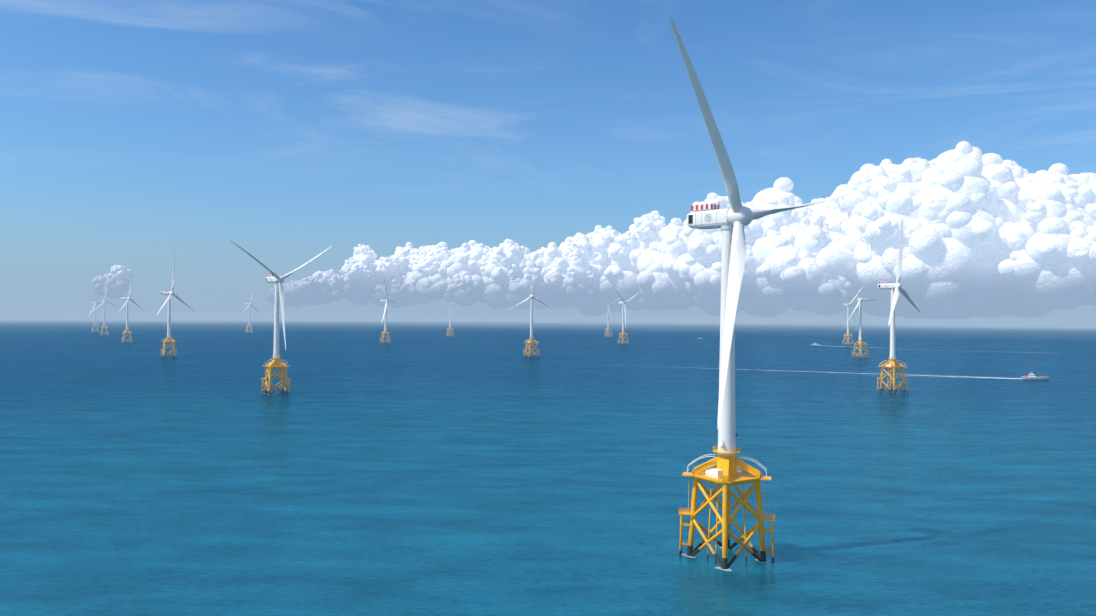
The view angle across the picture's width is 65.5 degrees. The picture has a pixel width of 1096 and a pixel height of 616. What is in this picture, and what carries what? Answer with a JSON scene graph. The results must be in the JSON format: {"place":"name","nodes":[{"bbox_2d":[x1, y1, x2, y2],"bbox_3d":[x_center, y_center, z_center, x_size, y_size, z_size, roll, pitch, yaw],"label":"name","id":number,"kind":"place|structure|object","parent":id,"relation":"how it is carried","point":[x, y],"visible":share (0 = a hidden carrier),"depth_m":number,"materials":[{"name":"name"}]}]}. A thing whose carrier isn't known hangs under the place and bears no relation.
{"place":"outdoors","nodes":[
{"label":"outdoors","id":0,"kind":"place"},
{"bbox_2d":[0,311,1095,615],"bbox_3d":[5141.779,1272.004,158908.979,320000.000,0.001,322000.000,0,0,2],"label":"sea","id":1,"kind":"structure","parent":0,"point":[474,465],"depth_m":400.30,"materials":[{"name":"liquid"}]},
{"bbox_2d":[89,285,105,331],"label":"wind turbine","id":2,"kind":"object","parent":1,"relation":"on","point":[96,302],"visible":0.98,"depth_m":2885.54,"materials":[{"name":"metal"}]},
{"bbox_2d":[92,280,124,335],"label":"wind turbine","id":3,"kind":"object","parent":1,"relation":"on","point":[104,325],"visible":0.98,"depth_m":2485.31,"materials":[{"name":"metal"}]},
{"bbox_2d":[119,272,143,342],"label":"wind turbine","id":4,"kind":"object","parent":1,"relation":"on","point":[126,302],"visible":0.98,"depth_m":1909.22,"materials":[{"name":"metal"}]},
{"bbox_2d":[157,253,193,357],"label":"wind turbine","id":5,"kind":"object","parent":1,"relation":"on","point":[168,336],"visible":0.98,"depth_m":1328.12,"materials":[{"name":"metal"}]},
{"bbox_2d":[244,287,258,332],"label":"wind turbine","id":6,"kind":"object","parent":1,"relation":"on","point":[247,328],"visible":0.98,"depth_m":2939.11,"materials":[{"name":"metal"}]},
{"bbox_2d":[231,241,329,394],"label":"wind turbine","id":7,"kind":"object","parent":1,"relation":"on","point":[276,361],"visible":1,"depth_m":743.77,"materials":[{"name":"metal"}]},
{"bbox_2d":[380,279,400,343],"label":"wind turbine","id":8,"kind":"object","parent":1,"relation":"on","point":[385,331],"visible":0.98,"depth_m":1987.20,"materials":[{"name":"metal"}]},
{"bbox_2d":[433,294,460,336],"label":"wind turbine","id":9,"kind":"object","parent":1,"relation":"on","point":[450,327],"visible":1,"depth_m":2620.70,"materials":[{"name":"metal"}]},
{"bbox_2d":[502,263,562,357],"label":"wind turbine","id":10,"kind":"object","parent":1,"relation":"on","point":[530,342],"visible":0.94,"depth_m":1399.28,"materials":[{"name":"metal"}]},
{"bbox_2d":[596,295,622,336],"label":"wind turbine","id":11,"kind":"object","parent":1,"relation":"on","point":[608,328],"visible":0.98,"depth_m":2681.47,"materials":[{"name":"metal"}]},
{"bbox_2d":[614,288,637,344],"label":"wind turbine","id":12,"kind":"object","parent":1,"relation":"on","point":[623,311],"visible":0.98,"depth_m":2041.28,"materials":[{"name":"metal"}]},
{"bbox_2d":[683,547,770,570],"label":"sea foam","id":13,"kind":"object","parent":1,"relation":"on","point":[730,567],"depth_m":245.82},
{"bbox_2d":[669,16,857,568],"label":"wind turbine","id":14,"kind":"object","parent":1,"relation":"in","point":[732,223],"visible":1,"depth_m":247.15,"materials":[{"name":"metal"}]},
{"bbox_2d":[651,366,985,377],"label":"boat wake","id":15,"kind":"object","parent":1,"relation":"on","point":[860,373],"depth_m":1063.25,"materials":[{"name":"liquid"}]},
{"bbox_2d":[835,285,863,344],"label":"wind turbine","id":16,"kind":"object","parent":1,"relation":"on","point":[848,338],"visible":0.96,"depth_m":2092.35,"materials":[{"name":"metal"}]},
{"bbox_2d":[843,269,890,358],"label":"wind turbine","id":17,"kind":"object","parent":1,"relation":"on","point":[860,341],"visible":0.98,"depth_m":1449.89,"materials":[{"name":"metal"}]},
{"bbox_2d":[877,220,919,392],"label":"wind turbine","id":18,"kind":"object","parent":1,"relation":"on","point":[895,289],"visible":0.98,"depth_m":800.76,"materials":[{"name":"metal"}]},
{"bbox_2d":[1022,370,1048,379],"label":"ship","id":19,"kind":"object","parent":1,"relation":"on","point":[1031,375],"visible":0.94,"depth_m":982.70,"materials":[{"name":"white metal"}]},
{"bbox_2d":[0,0,1095,317],"label":"sky","id":20,"kind":"structure","parent":0,"point":[135,134],"materials":[{"name":"blue"}]},
{"bbox_2d":[92,141,1095,318],"bbox_3d":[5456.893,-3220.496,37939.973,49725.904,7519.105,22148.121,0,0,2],"label":"cloud","id":21,"kind":"structure","parent":0,"point":[990,235],"depth_m":34806.44,"materials":[{"name":"white"}]}
]}

